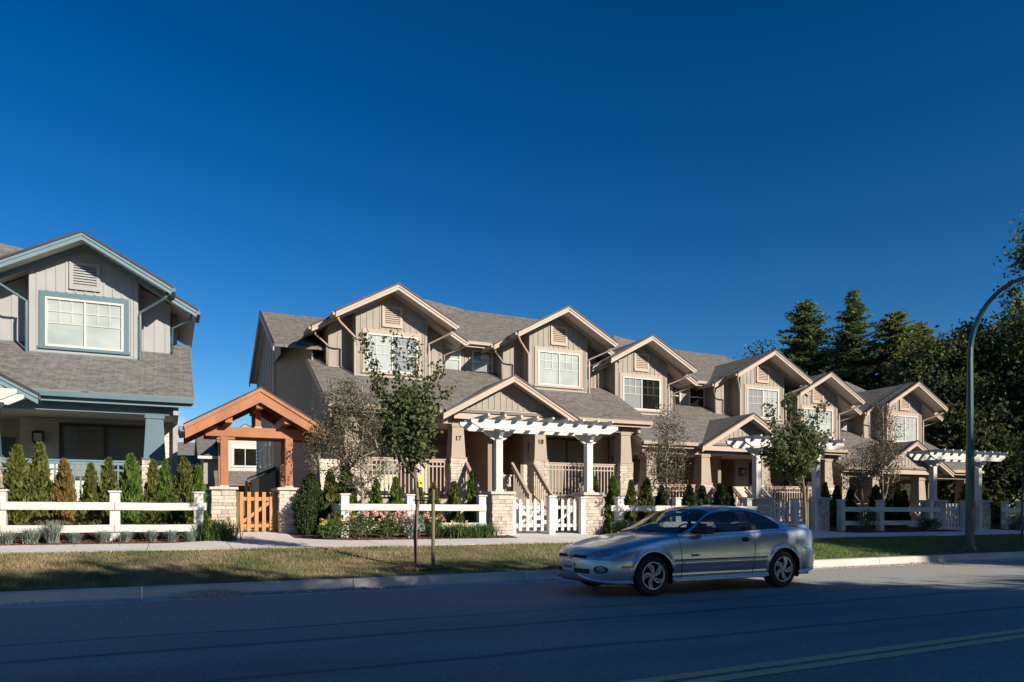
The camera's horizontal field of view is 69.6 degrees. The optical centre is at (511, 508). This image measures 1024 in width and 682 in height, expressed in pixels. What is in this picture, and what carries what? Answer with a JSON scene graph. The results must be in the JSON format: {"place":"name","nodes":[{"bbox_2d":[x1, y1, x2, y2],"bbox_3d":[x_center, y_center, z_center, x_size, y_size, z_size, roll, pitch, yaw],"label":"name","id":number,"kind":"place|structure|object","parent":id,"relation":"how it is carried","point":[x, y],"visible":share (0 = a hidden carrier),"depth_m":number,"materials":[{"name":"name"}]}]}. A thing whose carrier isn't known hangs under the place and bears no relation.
{"place":"outdoors","nodes":[
{"label":"outdoors","id":0,"kind":"place"},
{"bbox_2d":[0,560,1023,681],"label":"road","id":1,"kind":"structure","parent":0,"point":[574,631],"depth_m":7.63,"materials":[{"name":"grey asphalt"}]},
{"bbox_2d":[0,551,1023,608],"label":"kerb","id":2,"kind":"structure","parent":1,"relation":"on","point":[39,598],"depth_m":11.77,"materials":[{"name":"concrete"}]},
{"bbox_2d":[168,590,250,598],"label":"gravel","id":3,"kind":"structure","parent":2,"relation":"on","point":[209,593],"depth_m":10.62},
{"bbox_2d":[248,585,416,594],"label":"gravel","id":4,"kind":"structure","parent":2,"relation":"on","point":[317,590],"depth_m":11.43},
{"bbox_2d":[557,505,814,595],"bbox_3d":[2.883,0.608,12.126,4.602,1.345,1.980,0,0,-27],"label":"parked car","id":5,"kind":"object","parent":1,"relation":"on","point":[654,554],"visible":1,"depth_m":11.39,"materials":[{"name":"silver metal"}]},
{"bbox_2d":[622,628,1023,681],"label":"line","id":6,"kind":"object","parent":1,"relation":"on","point":[739,668],"visible":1,"depth_m":6.28,"materials":[{"name":"yellow paint"}]},
{"bbox_2d":[680,634,1023,681],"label":"line","id":7,"kind":"object","parent":1,"relation":"on","point":[810,665],"visible":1,"depth_m":6.20,"materials":[{"name":"yellow paint"}]},
{"bbox_2d":[0,535,1023,591],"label":"verge","id":8,"kind":"structure","parent":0,"point":[186,582],"depth_m":13.47,"materials":[{"name":"green plant"}]},
{"bbox_2d":[352,329,457,563],"bbox_3d":[-1.905,-1.074,13.388,1.998,4.292,1.072,0,0,-25],"label":"street tree","id":9,"kind":"object","parent":8,"relation":"on","point":[409,414],"visible":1,"depth_m":13.23,"materials":[{"name":"green plant"}]},
{"bbox_2d":[413,489,434,570],"bbox_3d":[-1.585,0.428,13.243,0.569,1.556,0.075,0,0,42],"label":"tree stake","id":10,"kind":"object","parent":8,"relation":"on","point":[432,500],"visible":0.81,"depth_m":13.06,"materials":[{"name":"brown wood"}]},
{"bbox_2d":[756,389,835,523],"bbox_3d":[7.404,-1.042,19.039,2.437,4.038,1.518,0,0,-25],"label":"street tree","id":11,"kind":"object","parent":8,"relation":"on","point":[799,456],"visible":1,"depth_m":18.77,"materials":[{"name":"green plant"}]},
{"bbox_2d":[960,276,1023,552],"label":"street lamp","id":12,"kind":"object","parent":8,"relation":"on","point":[970,530],"visible":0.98,"depth_m":19.04,"materials":[{"name":"teal metal"}]},
{"bbox_2d":[1002,437,1023,539],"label":"street tree","id":13,"kind":"object","parent":8,"relation":"on","point":[1019,467],"visible":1,"depth_m":23.16,"materials":[{"name":"green plant"}]},
{"bbox_2d":[0,530,1023,553],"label":"sidewalk","id":14,"kind":"structure","parent":0,"point":[150,546],"depth_m":16.16,"materials":[{"name":"concrete"}]},
{"bbox_2d":[0,0,1023,544],"label":"sky","id":15,"kind":"structure","parent":0,"point":[687,174],"materials":[{"name":"blue"}]},
{"bbox_2d":[0,521,1023,545],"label":"garden bed","id":16,"kind":"object","parent":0,"point":[401,534],"visible":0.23,"depth_m":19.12,"materials":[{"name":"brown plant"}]},
{"bbox_2d":[2,443,40,537],"bbox_3d":[-10.943,-0.388,16.298,0.949,2.130,0.957,0,0,7],"label":"columnar cedar","id":17,"kind":"object","parent":16,"relation":"on","point":[16,474],"visible":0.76,"depth_m":16.15,"materials":[{"name":"green plant"}]},
{"bbox_2d":[24,441,54,537],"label":"columnar cedar","id":18,"kind":"object","parent":16,"relation":"on","point":[38,486],"visible":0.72,"depth_m":16.37,"materials":[{"name":"green plant"}]},
{"bbox_2d":[37,520,65,543],"bbox_3d":[-9.449,0.461,15.186,0.718,0.502,0.623,0,0,-25],"label":"silver shrub","id":19,"kind":"object","parent":16,"relation":"on","point":[51,535],"visible":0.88,"depth_m":15.11,"materials":[{"name":"grey plant"}]},
{"bbox_2d":[23,514,79,538],"bbox_3d":[-10.006,0.391,16.022,1.141,0.578,0.474,0,0,-25],"label":"hedge","id":20,"kind":"object","parent":16,"relation":"on","point":[39,520],"visible":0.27,"depth_m":15.97,"materials":[{"name":"green plant"}]},
{"bbox_2d":[50,458,81,536],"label":"columnar cedar","id":21,"kind":"object","parent":16,"relation":"on","point":[64,490],"visible":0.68,"depth_m":16.58,"materials":[{"name":"brown plant"}]},
{"bbox_2d":[76,462,100,535],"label":"columnar cedar","id":22,"kind":"object","parent":16,"relation":"on","point":[90,487],"visible":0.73,"depth_m":16.81,"materials":[{"name":"green plant"}]},
{"bbox_2d":[77,514,124,538],"bbox_3d":[-9.196,0.395,16.398,1.022,0.569,0.485,0,0,-25],"label":"hedge","id":23,"kind":"object","parent":16,"relation":"on","point":[99,520],"visible":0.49,"depth_m":16.29,"materials":[{"name":"green plant"}]},
{"bbox_2d":[0,489,205,540],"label":"rail fence","id":24,"kind":"object","parent":16,"relation":"on","point":[115,505],"visible":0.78,"depth_m":16.01,"materials":[{"name":"white paint"}]},
{"bbox_2d":[98,457,121,524],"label":"columnar cedar","id":25,"kind":"object","parent":16,"relation":"on","point":[108,482],"visible":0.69,"depth_m":16.96,"materials":[{"name":"green plant"}]},
{"bbox_2d":[116,452,148,534],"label":"columnar cedar","id":26,"kind":"object","parent":16,"relation":"on","point":[130,481],"visible":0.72,"depth_m":17.11,"materials":[{"name":"green plant"}]},
{"bbox_2d":[140,459,164,524],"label":"columnar cedar","id":27,"kind":"object","parent":16,"relation":"on","point":[151,493],"visible":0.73,"depth_m":17.32,"materials":[{"name":"green plant"}]},
{"bbox_2d":[156,458,175,533],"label":"columnar cedar","id":28,"kind":"object","parent":16,"relation":"on","point":[164,486],"visible":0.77,"depth_m":17.45,"materials":[{"name":"green plant"}]},
{"bbox_2d":[168,456,207,535],"bbox_3d":[-7.901,-0.295,17.764,0.889,1.967,0.939,0,0,38],"label":"columnar cedar","id":29,"kind":"object","parent":16,"relation":"on","point":[183,486],"visible":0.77,"depth_m":17.57,"materials":[{"name":"green plant"}]},
{"bbox_2d":[191,464,209,523],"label":"columnar cedar","id":30,"kind":"object","parent":16,"relation":"on","point":[199,484],"visible":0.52,"depth_m":17.81,"materials":[{"name":"green plant"}]},
{"bbox_2d":[187,516,243,540],"bbox_3d":[-6.696,0.442,16.761,1.284,0.549,1.316,0,0,-25],"label":"green shrub","id":31,"kind":"object","parent":16,"relation":"on","point":[213,530],"visible":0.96,"depth_m":16.54,"materials":[{"name":"green plant"}]},
{"bbox_2d":[207,487,238,527],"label":"stone pier","id":32,"kind":"structure","parent":16,"relation":"on","point":[222,503],"depth_m":18.36,"materials":[{"name":"beige stone"}]},
{"bbox_2d":[178,386,334,487],"bbox_3d":[-6.691,-1.802,19.272,3.720,2.505,2.028,0,0,-25],"label":"gateway shelter","id":33,"kind":"object","parent":32,"relation":"on","point":[291,423],"visible":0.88,"depth_m":18.75,"materials":[{"name":"orange wood"}]},
{"bbox_2d":[236,491,277,531],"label":"timber gate","id":34,"kind":"structure","parent":32,"relation":"attached to","point":[256,499],"depth_m":18.96,"materials":[{"name":"orange wood"}]},
{"bbox_2d":[180,527,340,542],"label":"garden path","id":35,"kind":"structure","parent":16,"relation":"on","point":[260,535],"depth_m":17.65,"materials":[{"name":"concrete"}]},
{"bbox_2d":[271,487,301,532],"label":"stone pier","id":36,"kind":"structure","parent":16,"relation":"on","point":[286,501],"depth_m":19.01,"materials":[{"name":"beige stone"}]},
{"bbox_2d":[295,489,317,535],"bbox_3d":[-5.174,0.083,18.545,0.577,1.179,0.439,0,0,-25],"label":"dark shrub","id":37,"kind":"object","parent":16,"relation":"on","point":[308,510],"visible":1,"depth_m":18.50,"materials":[{"name":"green plant"}]},
{"bbox_2d":[290,473,334,534],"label":"columnar cedar","id":38,"kind":"object","parent":16,"relation":"on","point":[312,483],"visible":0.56,"depth_m":18.93,"materials":[{"name":"green plant"}]},
{"bbox_2d":[322,468,340,532],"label":"columnar cedar","id":39,"kind":"object","parent":16,"relation":"on","point":[330,492],"visible":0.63,"depth_m":19.15,"materials":[{"name":"green plant"}]},
{"bbox_2d":[317,517,346,538],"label":"rose bush","id":40,"kind":"object","parent":16,"relation":"on","point":[333,523],"visible":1,"depth_m":17.76,"materials":[{"name":"green plant"}]},
{"bbox_2d":[299,375,393,533],"bbox_3d":[-4.165,-1.415,19.178,2.738,4.160,1.723,0,0,-25],"label":"garden tree","id":41,"kind":"object","parent":16,"relation":"on","point":[339,415],"visible":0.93,"depth_m":19.06,"materials":[{"name":"green plant"}]},
{"bbox_2d":[336,463,359,533],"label":"columnar cedar","id":42,"kind":"object","parent":16,"relation":"on","point":[353,498],"visible":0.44,"depth_m":19.36,"materials":[{"name":"green plant"}]},
{"bbox_2d":[342,509,377,537],"bbox_3d":[-3.726,0.361,18.106,0.863,0.736,0.640,0,0,-9],"label":"rose bush","id":43,"kind":"object","parent":16,"relation":"on","point":[366,523],"visible":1,"depth_m":18.03,"materials":[{"name":"green plant"}]},
{"bbox_2d":[370,510,407,537],"bbox_3d":[-3.114,0.379,18.391,0.912,0.706,0.618,0,0,-25],"label":"rose bush","id":44,"kind":"object","parent":16,"relation":"on","point":[393,522],"visible":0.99,"depth_m":18.34,"materials":[{"name":"green plant"}]},
{"bbox_2d":[386,476,404,532],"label":"columnar cedar","id":45,"kind":"object","parent":16,"relation":"on","point":[395,497],"visible":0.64,"depth_m":19.96,"materials":[{"name":"green plant"}]},
{"bbox_2d":[330,493,486,537],"bbox_3d":[-2.772,0.183,19.622,3.940,1.292,1.590,0,0,-25],"label":"rail fence","id":46,"kind":"object","parent":16,"relation":"on","point":[409,506],"visible":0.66,"depth_m":18.85,"materials":[{"name":"white paint"}]},
{"bbox_2d":[445,480,463,522],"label":"columnar cedar","id":47,"kind":"object","parent":16,"relation":"on","point":[454,496],"visible":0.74,"depth_m":20.66,"materials":[{"name":"green plant"}]},
{"bbox_2d":[436,520,485,537],"bbox_3d":[-1.404,0.509,19.107,1.520,0.454,1.482,0,0,16],"label":"day lily","id":48,"kind":"object","parent":16,"relation":"on","point":[457,530],"visible":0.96,"depth_m":18.87,"materials":[{"name":"green plant"}]},
{"bbox_2d":[464,469,477,522],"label":"columnar cedar","id":49,"kind":"object","parent":16,"relation":"on","point":[470,516],"visible":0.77,"depth_m":20.90,"materials":[{"name":"green plant"}]},
{"bbox_2d":[481,491,515,534],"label":"stone pier","id":50,"kind":"structure","parent":16,"relation":"on","point":[499,508],"depth_m":20.29,"materials":[{"name":"beige stone"}]},
{"bbox_2d":[459,413,617,491],"bbox_3d":[0.823,-1.510,21.127,4.650,2.060,1.560,0,0,-25],"label":"pergola","id":51,"kind":"object","parent":50,"relation":"on","point":[498,430],"visible":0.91,"depth_m":20.74,"materials":[{"name":"white paint"}]},
{"bbox_2d":[512,497,517,533],"bbox_3d":[0.052,0.239,20.569,0.160,1.149,0.160,0,0,-25],"label":"gate post","id":52,"kind":"object","parent":16,"relation":"on","point":[514,514],"visible":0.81,"depth_m":20.52,"materials":[{"name":"white paint"}]},
{"bbox_2d":[516,499,545,530],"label":"picket gate","id":53,"kind":"structure","parent":52,"relation":"attached to","point":[534,507],"depth_m":20.79,"materials":[{"name":"white paint"}]},
{"bbox_2d":[545,495,556,533],"bbox_3d":[1.105,0.219,20.928,0.250,1.210,0.250,0,0,-25],"label":"gate post","id":54,"kind":"object","parent":16,"relation":"on","point":[550,514],"visible":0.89,"depth_m":20.86,"materials":[{"name":"white paint"}]},
{"bbox_2d":[510,523,598,537],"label":"garden path","id":55,"kind":"structure","parent":16,"relation":"on","point":[531,533],"depth_m":20.89,"materials":[{"name":"concrete"}]},
{"bbox_2d":[577,497,586,533],"bbox_3d":[2.033,0.236,21.361,0.210,1.183,0.210,0,0,-25],"label":"gate post","id":56,"kind":"object","parent":16,"relation":"on","point":[582,515],"visible":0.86,"depth_m":21.30,"materials":[{"name":"white paint"}]},
{"bbox_2d":[555,499,576,530],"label":"picket gate","id":57,"kind":"structure","parent":56,"relation":"attached to","point":[568,507],"depth_m":21.24,"materials":[{"name":"white paint"}]},
{"bbox_2d":[571,492,605,533],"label":"stone pier","id":58,"kind":"structure","parent":16,"relation":"on","point":[594,513],"depth_m":21.54,"materials":[{"name":"beige stone"}]},
{"bbox_2d":[603,474,625,529],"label":"columnar cedar","id":59,"kind":"object","parent":16,"relation":"on","point":[613,488],"visible":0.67,"depth_m":23.00,"materials":[{"name":"green plant"}]},
{"bbox_2d":[624,479,639,521],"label":"columnar cedar","id":60,"kind":"object","parent":16,"relation":"on","point":[631,494],"visible":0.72,"depth_m":23.27,"materials":[{"name":"green plant"}]},
{"bbox_2d":[637,476,656,521],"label":"columnar cedar","id":61,"kind":"object","parent":16,"relation":"on","point":[646,497],"visible":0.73,"depth_m":23.52,"materials":[{"name":"green plant"}]},
{"bbox_2d":[634,390,700,505],"bbox_3d":[5.043,-1.655,24.440,2.194,4.607,1.542,0,0,-25],"label":"garden tree","id":62,"kind":"object","parent":16,"relation":"on","point":[666,450],"visible":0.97,"depth_m":24.38,"materials":[{"name":"green plant"}]},
{"bbox_2d":[611,497,757,526],"bbox_3d":[5.342,0.251,22.677,5.538,1.216,0.270,0,0,-25],"label":"rail fence","id":63,"kind":"object","parent":16,"relation":"on","point":[618,507],"visible":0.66,"depth_m":21.80,"materials":[{"name":"white paint"}]},
{"bbox_2d":[740,497,773,516],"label":"stone pier","id":64,"kind":"structure","parent":16,"relation":"on","point":[763,504],"depth_m":24.28,"materials":[{"name":"beige stone"}]},
{"bbox_2d":[726,434,844,497],"bbox_3d":[9.343,-1.390,25.100,4.450,2.000,1.560,0,0,-25],"label":"pergola","id":65,"kind":"object","parent":64,"relation":"on","point":[751,444],"visible":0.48,"depth_m":24.54,"materials":[{"name":"white paint"}]},
{"bbox_2d":[800,497,831,530],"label":"stone pier","id":66,"kind":"structure","parent":16,"relation":"on","point":[823,514],"depth_m":25.43,"materials":[{"name":"beige stone"}]},
{"bbox_2d":[827,435,888,526],"bbox_3d":[13.067,-1.075,27.702,2.830,3.553,1.601,0,0,-25],"label":"garden tree","id":67,"kind":"object","parent":16,"relation":"on","point":[862,483],"visible":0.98,"depth_m":27.64,"materials":[{"name":"green plant"}]},
{"bbox_2d":[863,396,909,504],"bbox_3d":[14.300,-1.756,28.006,2.188,4.962,1.546,0,0,-25],"label":"garden tree","id":68,"kind":"object","parent":16,"relation":"on","point":[886,462],"visible":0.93,"depth_m":27.82,"materials":[{"name":"green plant"}]},
{"bbox_2d":[835,499,939,531],"bbox_3d":[13.595,0.280,26.526,5.124,1.215,0.270,0,0,-25],"label":"rail fence","id":69,"kind":"object","parent":16,"relation":"on","point":[929,509],"visible":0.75,"depth_m":26.24,"materials":[{"name":"white paint"}]},
{"bbox_2d":[917,500,948,529],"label":"stone pier","id":70,"kind":"structure","parent":16,"relation":"on","point":[941,515],"depth_m":28.05,"materials":[{"name":"beige stone"}]},
{"bbox_2d":[907,449,1007,499],"bbox_3d":[17.477,-1.290,28.893,4.500,1.900,1.560,0,0,-25],"label":"pergola","id":71,"kind":"object","parent":70,"relation":"on","point":[932,459],"visible":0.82,"depth_m":28.40,"materials":[{"name":"white paint"}]},
{"bbox_2d":[988,483,1011,524],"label":"columnar cedar","id":72,"kind":"object","parent":16,"relation":"on","point":[996,494],"visible":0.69,"depth_m":31.99,"materials":[{"name":"green plant"}]},
{"bbox_2d":[1000,501,1023,528],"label":"rail fence","id":73,"kind":"object","parent":16,"relation":"on","point":[1005,509],"visible":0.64,"depth_m":29.30,"materials":[{"name":"white paint"}]},
{"bbox_3d":[-13.836,0.167,14.292,0.760,1.373,0.760,0,0,-25],"label":"stone pier","id":74,"kind":"object","parent":16,"relation":"on","visible":0},
{"bbox_2d":[0,385,23,407],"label":"pergola","id":75,"kind":"object","parent":74,"relation":"on","point":[8,396],"visible":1,"depth_m":15.66,"materials":[{"name":"white paint"}]},
{"bbox_2d":[239,512,1015,523],"bbox_3d":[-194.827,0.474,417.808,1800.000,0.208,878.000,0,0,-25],"label":"ground","id":76,"kind":"structure","parent":0,"point":[268,522],"depth_m":25.90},
{"bbox_2d":[0,230,199,501],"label":"duplex house","id":77,"kind":"structure","parent":76,"relation":"on","point":[96,368],"depth_m":19.59,"materials":[{"name":"grey wood"}]},
{"bbox_2d":[37,290,129,354],"bbox_3d":[-11.442,-4.975,19.733,2.150,1.520,0.060,0,0,-25],"label":"window","id":78,"kind":"structure","parent":77,"relation":"in","point":[67,321],"depth_m":19.72,"materials":[{"name":"white glass"}]},
{"bbox_2d":[59,422,144,479],"bbox_3d":[-11.122,-1.555,20.137,2.160,1.510,0.050,0,0,-25],"label":"living room window","id":79,"kind":"structure","parent":77,"relation":"in","point":[80,441],"depth_m":20.08,"materials":[{"name":"black glass"}]},
{"bbox_2d":[178,442,199,473],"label":"house","id":80,"kind":"structure","parent":76,"relation":"on","point":[186,450],"depth_m":60.01,"materials":[{"name":"white plastic"}]},
{"bbox_2d":[194,424,256,514],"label":"house","id":81,"kind":"structure","parent":76,"relation":"on","point":[242,461],"depth_m":53.12,"materials":[{"name":"beige wood"}]},
{"bbox_2d":[231,446,256,467],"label":"window","id":82,"kind":"structure","parent":81,"relation":"in","point":[241,456],"depth_m":52.97,"materials":[{"name":"white plastic"}]},
{"bbox_2d":[247,466,275,520],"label":"side shed","id":83,"kind":"structure","parent":76,"relation":"on","point":[263,483],"depth_m":26.20,"materials":[{"name":"grey"}]},
{"bbox_2d":[249,282,652,523],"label":"duplex house","id":84,"kind":"structure","parent":76,"relation":"on","point":[496,365],"depth_m":26.40,"materials":[{"name":"beige wood"}]},
{"bbox_2d":[359,430,407,473],"bbox_3d":[-4.484,-1.995,25.660,2.160,1.510,0.050,0,0,-25],"label":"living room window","id":85,"kind":"structure","parent":84,"relation":"in","point":[383,447],"depth_m":25.64,"materials":[{"name":"black glass"}]},
{"bbox_2d":[362,328,420,376],"bbox_3d":[-4.151,-5.415,25.560,2.150,1.520,0.060,0,0,-25],"label":"window","id":86,"kind":"structure","parent":84,"relation":"in","point":[382,350],"depth_m":25.51,"materials":[{"name":"white glass"}]},
{"bbox_2d":[430,445,446,496],"bbox_3d":[-2.770,-1.395,28.017,0.900,2.050,0.075,0,0,-25],"label":"railing","id":87,"kind":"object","parent":84,"relation":"in","point":[442,449],"depth_m":28.00,"materials":[{"name":"brown wood"}]},
{"bbox_2d":[442,344,463,369],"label":"window","id":88,"kind":"structure","parent":84,"relation":"in","point":[455,360],"depth_m":27.97,"materials":[{"name":"white glass"}]},
{"bbox_2d":[469,347,495,372],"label":"window","id":89,"kind":"structure","parent":84,"relation":"in","point":[486,361],"depth_m":28.46,"materials":[{"name":"white glass"}]},
{"bbox_2d":[534,346,583,389],"bbox_3d":[1.812,-5.415,28.341,2.150,1.520,0.060,0,0,-25],"label":"window","id":90,"kind":"structure","parent":84,"relation":"in","point":[553,367],"depth_m":28.32,"materials":[{"name":"white glass"}]},
{"bbox_2d":[546,437,583,497],"bbox_3d":[2.132,-1.580,28.745,2.160,2.340,0.050,0,0,-25],"label":"living room window","id":91,"kind":"structure","parent":84,"relation":"in","point":[560,450],"depth_m":28.73,"materials":[{"name":"black glass"}]},
{"bbox_2d":[587,334,851,521],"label":"duplex house","id":92,"kind":"structure","parent":76,"relation":"on","point":[721,402],"depth_m":30.68,"materials":[{"name":"beige wood"}]},
{"bbox_2d":[620,372,663,412],"bbox_3d":[5.274,-4.715,29.956,2.150,1.520,0.060,0,0,-25],"label":"window","id":93,"kind":"structure","parent":92,"relation":"in","point":[639,391],"depth_m":29.96,"materials":[{"name":"white glass"}]},
{"bbox_2d":[686,386,705,406],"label":"window","id":94,"kind":"structure","parent":92,"relation":"in","point":[695,397],"depth_m":32.78,"materials":[{"name":"black glass"}]},
{"bbox_2d":[744,384,781,420],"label":"window","id":95,"kind":"structure","parent":92,"relation":"in","point":[755,396],"depth_m":32.66,"materials":[{"name":"white glass"}]},
{"bbox_2d":[749,463,785,512],"bbox_3d":[11.503,-0.880,33.115,2.160,2.340,0.050,0,0,-25],"label":"living room window","id":96,"kind":"structure","parent":92,"relation":"in","point":[780,482],"depth_m":33.32,"materials":[{"name":"black glass"}]},
{"bbox_2d":[774,297,849,376],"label":"fir tree","id":97,"kind":"object","parent":76,"relation":"on","point":[802,355],"visible":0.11,"depth_m":58.34,"materials":[{"name":"green plant"}]},
{"bbox_2d":[818,289,889,390],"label":"fir tree","id":98,"kind":"object","parent":76,"relation":"on","point":[851,340],"visible":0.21,"depth_m":59.28,"materials":[{"name":"green plant"}]},
{"bbox_2d":[784,371,983,520],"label":"duplex house","id":99,"kind":"structure","parent":76,"relation":"on","point":[849,417],"depth_m":35.11,"materials":[{"name":"beige wood"}]},
{"bbox_2d":[801,404,833,438],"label":"window","id":100,"kind":"structure","parent":99,"relation":"in","point":[828,422],"depth_m":34.27,"materials":[{"name":"white glass"}]},
{"bbox_2d":[890,412,918,442],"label":"window","id":101,"kind":"structure","parent":99,"relation":"in","point":[911,420],"depth_m":36.65,"materials":[{"name":"white glass"}]},
{"bbox_2d":[858,307,924,387],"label":"fir tree","id":102,"kind":"object","parent":76,"relation":"on","point":[896,336],"visible":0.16,"depth_m":58.45,"materials":[{"name":"green plant"}]},
{"bbox_2d":[869,324,1023,423],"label":"broadleaf tree","id":103,"kind":"object","parent":76,"relation":"on","point":[936,366],"visible":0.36,"depth_m":44.22,"materials":[{"name":"green plant"}]},
{"bbox_2d":[924,389,1023,513],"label":"broadleaf tree","id":104,"kind":"object","parent":76,"relation":"on","point":[993,431],"visible":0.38,"depth_m":38.66,"materials":[{"name":"green plant"}]},
{"bbox_2d":[943,309,1023,498],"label":"broadleaf tree","id":105,"kind":"object","parent":76,"relation":"on","point":[968,326],"visible":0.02,"depth_m":52.32,"materials":[{"name":"green plant"}]},
{"bbox_2d":[959,305,1023,495],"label":"broadleaf tree","id":106,"kind":"object","parent":76,"relation":"on","point":[1002,333],"visible":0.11,"depth_m":44.08,"materials":[{"name":"green plant"}]},
{"bbox_2d":[992,209,1023,364],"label":"broadleaf tree","id":107,"kind":"object","parent":76,"relation":"on","point":[1017,302],"visible":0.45,"depth_m":49.89,"materials":[{"name":"green plant"}]},
{"bbox_2d":[996,357,1023,501],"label":"broadleaf tree","id":108,"kind":"object","parent":76,"relation":"on","point":[1021,396],"visible":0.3,"depth_m":40.49,"materials":[{"name":"green plant"}]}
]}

